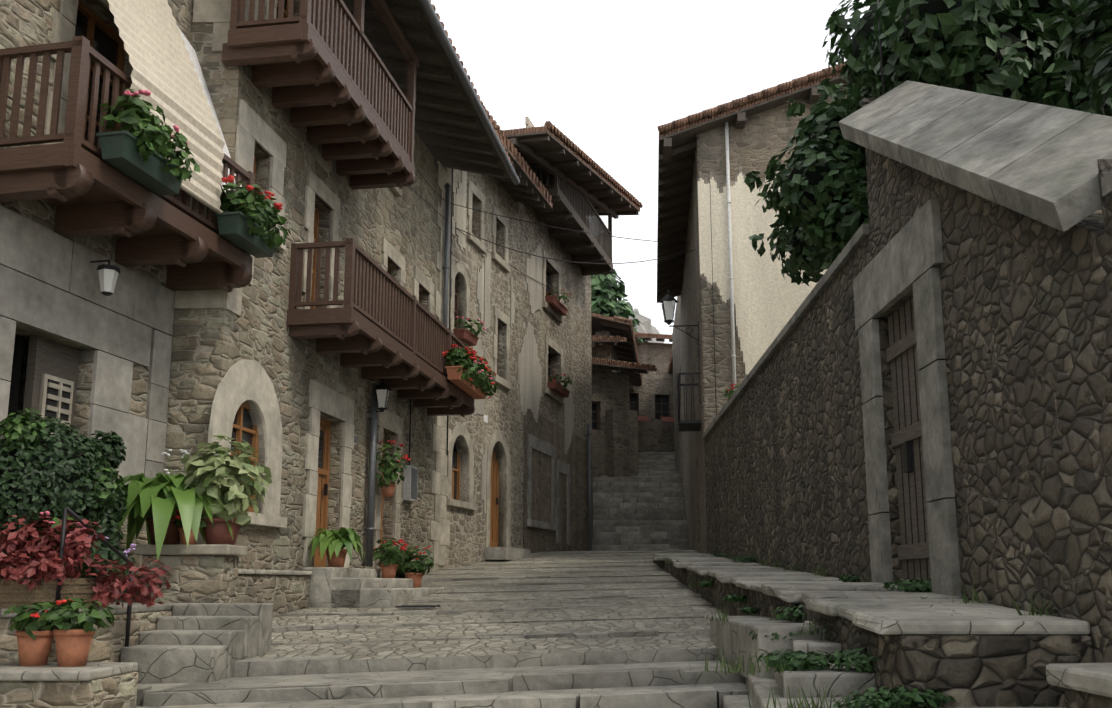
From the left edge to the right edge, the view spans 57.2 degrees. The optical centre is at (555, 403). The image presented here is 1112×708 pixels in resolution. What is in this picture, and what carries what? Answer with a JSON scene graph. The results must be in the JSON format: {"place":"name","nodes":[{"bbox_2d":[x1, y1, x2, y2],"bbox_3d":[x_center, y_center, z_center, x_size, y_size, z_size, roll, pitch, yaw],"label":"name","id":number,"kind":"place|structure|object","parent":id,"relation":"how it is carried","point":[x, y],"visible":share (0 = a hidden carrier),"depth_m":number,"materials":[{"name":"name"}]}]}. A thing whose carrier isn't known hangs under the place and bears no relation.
{"place":"outdoors","nodes":[
{"label":"outdoors","id":0,"kind":"place"},
{"bbox_2d":[136,452,748,707],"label":"street ground","id":1,"kind":"structure","parent":0,"point":[615,616],"depth_m":9.22,"materials":[{"name":"stone"}]},
{"bbox_2d":[0,544,272,707],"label":"stone steps","id":2,"kind":"structure","parent":1,"relation":"on","point":[207,620],"depth_m":7.77,"materials":[{"name":"stone"}]},
{"bbox_2d":[3,601,69,665],"bbox_3d":[-3.331,1.476,6.558,0.424,0.404,0.405,0,-10,1],"label":"potted plant","id":3,"kind":"object","parent":2,"relation":"on","point":[34,641],"visible":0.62,"depth_m":6.47,"materials":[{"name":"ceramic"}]},
{"bbox_2d":[0,408,124,577],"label":"round bush","id":4,"kind":"object","parent":2,"relation":"on","point":[43,472],"visible":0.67,"depth_m":7.33,"materials":[{"name":"green plant"}]},
{"bbox_2d":[35,597,115,666],"bbox_3d":[-3.084,1.457,6.524,0.499,0.430,0.456,0,-10,1],"label":"potted plant","id":5,"kind":"object","parent":2,"relation":"on","point":[73,640],"visible":1,"depth_m":6.42,"materials":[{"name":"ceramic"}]},
{"bbox_2d":[0,515,171,608],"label":"wicker planter shrubs","id":6,"kind":"object","parent":2,"relation":"on","point":[19,587],"visible":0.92,"depth_m":7.05,"materials":[{"name":"red plant"}]},
{"bbox_2d":[55,506,133,646],"bbox_3d":[-3.293,1.321,7.314,0.030,1.111,0.870,-2,-10,10],"label":"terrace handrail","id":7,"kind":"object","parent":2,"relation":"attached to","point":[66,509],"depth_m":7.18,"materials":[{"name":"metal"}]},
{"bbox_2d":[71,430,135,602],"bbox_3d":[-3.729,0.875,8.145,0.662,1.439,1.144,6,-12,-30],"label":"climbing plant","id":8,"kind":"object","parent":2,"relation":"on","point":[107,443],"visible":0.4,"depth_m":8.39,"materials":[{"name":"green plant"}]},
{"bbox_2d":[110,449,232,559],"bbox_3d":[-3.452,0.926,9.185,1.157,1.022,1.326,7,-12,-36],"label":"hosta on parapet","id":9,"kind":"object","parent":2,"relation":"on","point":[158,501],"visible":0.85,"depth_m":8.85,"materials":[{"name":"plant"}]},
{"bbox_2d":[174,510,206,543],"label":"geranium on parapet","id":10,"kind":"object","parent":2,"relation":"on","point":[178,523],"visible":0.4,"depth_m":8.96,"materials":[{"name":"ceramic"}]},
{"bbox_2d":[181,434,271,544],"bbox_3d":[-3.014,0.777,9.226,0.810,1.008,0.815,0,-10,1],"label":"potted plant","id":11,"kind":"object","parent":2,"relation":"on","point":[236,469],"visible":0.94,"depth_m":9.10,"materials":[{"name":"plant"}]},
{"bbox_2d":[0,0,446,577],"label":"house","id":12,"kind":"structure","parent":1,"relation":"on","point":[146,364],"depth_m":11.02,"materials":[{"name":"stone"}]},
{"bbox_2d":[90,260,120,295],"bbox_3d":[-4.079,-1.164,9.188,0.323,0.400,0.183,-5,-11,25],"label":"wall lantern","id":13,"kind":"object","parent":12,"relation":"attached to","point":[108,275],"depth_m":9.11,"materials":[{"name":"white glass"}]},
{"bbox_2d":[107,0,224,214],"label":"bamboo blind","id":14,"kind":"object","parent":12,"relation":"attached to","point":[163,71],"visible":0.6,"depth_m":9.44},
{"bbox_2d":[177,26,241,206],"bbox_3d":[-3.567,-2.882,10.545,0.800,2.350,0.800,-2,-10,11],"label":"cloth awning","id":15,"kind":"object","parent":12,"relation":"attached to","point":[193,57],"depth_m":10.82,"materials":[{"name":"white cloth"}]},
{"bbox_2d":[0,0,474,416],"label":"balconies","id":16,"kind":"structure","parent":12,"relation":"attached to","point":[314,84],"depth_m":11.23,"materials":[{"name":"brown wood"}]},
{"bbox_2d":[96,88,497,398],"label":"balcony flower boxes","id":17,"kind":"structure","parent":16,"relation":"attached to","point":[248,222],"depth_m":8.79,"materials":[{"name":"plant"}]},
{"bbox_2d":[367,379,391,411],"bbox_3d":[-2.539,-0.125,14.723,0.306,0.501,0.252,5,-11,-25],"label":"lantern on pipe","id":18,"kind":"object","parent":12,"relation":"attached to","point":[382,389],"visible":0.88,"depth_m":14.66,"materials":[{"name":"white glass"}]},
{"bbox_2d":[375,440,410,496],"bbox_3d":[-2.443,0.946,14.969,0.599,0.838,0.526,0,-10,1],"label":"hanging geranium","id":19,"kind":"object","parent":12,"relation":"attached to","point":[387,488],"visible":0.88,"depth_m":14.85,"materials":[{"name":"plant"}]},
{"bbox_2d":[403,399,417,501],"bbox_3d":[-2.349,0.583,16.601,0.125,2.000,0.400,-2,-10,9],"label":"meter cabinet","id":20,"kind":"object","parent":12,"relation":"attached to","point":[410,484],"visible":0.84,"depth_m":16.34,"materials":[{"name":"metal"}]},
{"bbox_2d":[354,414,487,444],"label":"house number plaques","id":21,"kind":"object","parent":12,"relation":"attached to","point":[485,418],"visible":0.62,"depth_m":20.85,"materials":[{"name":"white ceramic"}]},
{"bbox_2d":[330,0,519,184],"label":"roof","id":22,"kind":"structure","parent":12,"relation":"on","point":[454,128],"depth_m":15.93,"materials":[{"name":"wood"}]},
{"bbox_2d":[238,567,444,617],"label":"door steps","id":23,"kind":"structure","parent":1,"relation":"on","point":[284,591],"depth_m":12.07,"materials":[{"name":"stone"}]},
{"bbox_2d":[307,527,365,566],"bbox_3d":[-2.695,1.762,12.501,0.658,0.482,0.720,-3,-10,17],"label":"pot plant","id":24,"kind":"object","parent":23,"relation":"on","point":[333,544],"depth_m":12.42,"materials":[{"name":"plant"}]},
{"bbox_2d":[371,538,408,577],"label":"potted geranium","id":25,"kind":"object","parent":23,"relation":"on","point":[393,555],"visible":1,"depth_m":13.69,"materials":[{"name":"plant"}]},
{"bbox_2d":[395,556,411,577],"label":"potted geranium","id":26,"kind":"object","parent":23,"relation":"on","point":[400,575],"visible":0.04,"depth_m":14.47,"materials":[{"name":"plant"}]},
{"bbox_2d":[397,544,433,587],"bbox_3d":[-2.002,2.269,14.232,0.624,0.625,0.576,0,-10,1],"label":"potted geranium","id":27,"kind":"object","parent":23,"relation":"on","point":[414,574],"visible":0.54,"depth_m":14.15,"materials":[{"name":"plant"}]},
{"bbox_2d":[395,605,439,607],"bbox_3d":[-1.582,2.329,11.709,0.450,0.018,0.440,0,-10,1],"label":"drain grate","id":28,"kind":"object","parent":1,"relation":"on","point":[418,606],"visible":1,"depth_m":11.49,"materials":[{"name":"metal"}]},
{"bbox_2d":[438,116,592,569],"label":"house","id":29,"kind":"structure","parent":1,"relation":"on","point":[514,478],"depth_m":23.06,"materials":[{"name":"stone"}]},
{"bbox_2d":[364,183,591,566],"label":"downpipes","id":30,"kind":"object","parent":29,"relation":"attached to","point":[370,528],"visible":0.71,"depth_m":14.73,"materials":[{"name":"grey metal"}]},
{"bbox_2d":[453,289,571,397],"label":"window boxes","id":31,"kind":"object","parent":29,"relation":"attached to","point":[464,334],"depth_m":25.70,"materials":[{"name":"ceramic"}]},
{"bbox_2d":[410,169,695,454],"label":"cables","id":32,"kind":"object","parent":29,"relation":"attached to","point":[451,203],"visible":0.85,"depth_m":19.90,"materials":[{"name":"rubber"}]},
{"bbox_2d":[480,100,642,218],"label":"roof","id":33,"kind":"structure","parent":29,"relation":"on","point":[549,147],"depth_m":23.27,"materials":[{"name":"wood"}]},
{"bbox_2d":[523,168,613,275],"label":"balcony","id":34,"kind":"structure","parent":29,"relation":"attached to","point":[581,246],"depth_m":27.08,"materials":[{"name":"brown wood"}]},
{"bbox_2d":[592,290,686,513],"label":"stone building","id":35,"kind":"structure","parent":1,"relation":"on","point":[622,436],"depth_m":35.90,"materials":[{"name":"grey stone"}]},
{"bbox_2d":[591,313,673,421],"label":"street roofs","id":36,"kind":"structure","parent":35,"relation":"on","point":[623,337],"depth_m":37.96,"materials":[{"name":"tile"}]},
{"bbox_2d":[653,553,1111,707],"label":"stone ledge","id":37,"kind":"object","parent":1,"relation":"on","point":[975,654],"depth_m":5.69,"materials":[{"name":"stone"}]},
{"bbox_2d":[664,550,1064,707],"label":"step weeds","id":38,"kind":"object","parent":37,"relation":"on","point":[881,698],"depth_m":5.87,"materials":[{"name":"green plant"}]},
{"bbox_2d":[702,80,1111,662],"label":"garden wall","id":39,"kind":"structure","parent":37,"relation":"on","point":[923,390],"depth_m":7.22,"materials":[{"name":"stone"}]},
{"bbox_2d":[722,384,739,399],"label":"geranium","id":40,"kind":"object","parent":39,"relation":"on","point":[730,394],"visible":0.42,"depth_m":17.47,"materials":[{"name":"plant"}]},
{"bbox_2d":[871,0,884,94],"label":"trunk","id":41,"kind":"object","parent":39,"relation":"on","point":[881,61],"visible":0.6,"depth_m":9.80,"materials":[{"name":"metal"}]},
{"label":"garden tree trunks","id":42,"kind":"object","parent":1,"relation":"on","visible":0},
{"bbox_2d":[744,0,1111,286],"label":"garden tree crowns","id":43,"kind":"object","parent":42,"relation":"on","point":[1056,53],"visible":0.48,"depth_m":9.74,"materials":[{"name":"green plant"}]},
{"bbox_2d":[591,269,647,341],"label":"trees on cliff","id":44,"kind":"object","parent":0,"point":[607,291],"visible":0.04,"depth_m":56.39,"materials":[{"name":"green plant"}]},
{"bbox_2d":[629,308,652,342],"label":"pinnacle rock","id":45,"kind":"object","parent":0,"point":[645,327],"visible":0.06,"depth_m":63.22,"materials":[{"name":"grey stone"}]},
{"bbox_2d":[431,0,869,343],"label":"sky","id":46,"kind":"structure","parent":0,"point":[606,74],"materials":[{"name":"white"}]},
{"bbox_2d":[651,325,663,342],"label":"cliff","id":47,"kind":"structure","parent":0,"point":[655,330],"depth_m":125.55,"materials":[{"name":"grey stone"}]},
{"label":"terrain ground","id":48,"kind":"structure","parent":0,"visible":0},
{"bbox_2d":[682,83,847,552],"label":"house","id":49,"kind":"structure","parent":48,"relation":"on","point":[742,300],"depth_m":20.70,"materials":[{"name":"paint"}]},
{"bbox_2d":[659,289,698,342],"bbox_3d":[2.576,-1.857,21.475,0.802,1.190,0.395,-4,-11,21],"label":"street lamp","id":50,"kind":"object","parent":49,"relation":"attached to","point":[668,301],"visible":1,"depth_m":21.47,"materials":[{"name":"black glass"}]},
{"bbox_2d":[677,372,701,431],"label":"iron balcony","id":51,"kind":"structure","parent":49,"relation":"attached to","point":[690,425],"depth_m":21.21,"materials":[{"name":"black metal"}]},
{"bbox_2d":[657,63,852,302],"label":"roof","id":52,"kind":"structure","parent":49,"relation":"on","point":[676,149],"depth_m":21.43,"materials":[{"name":"wood"}]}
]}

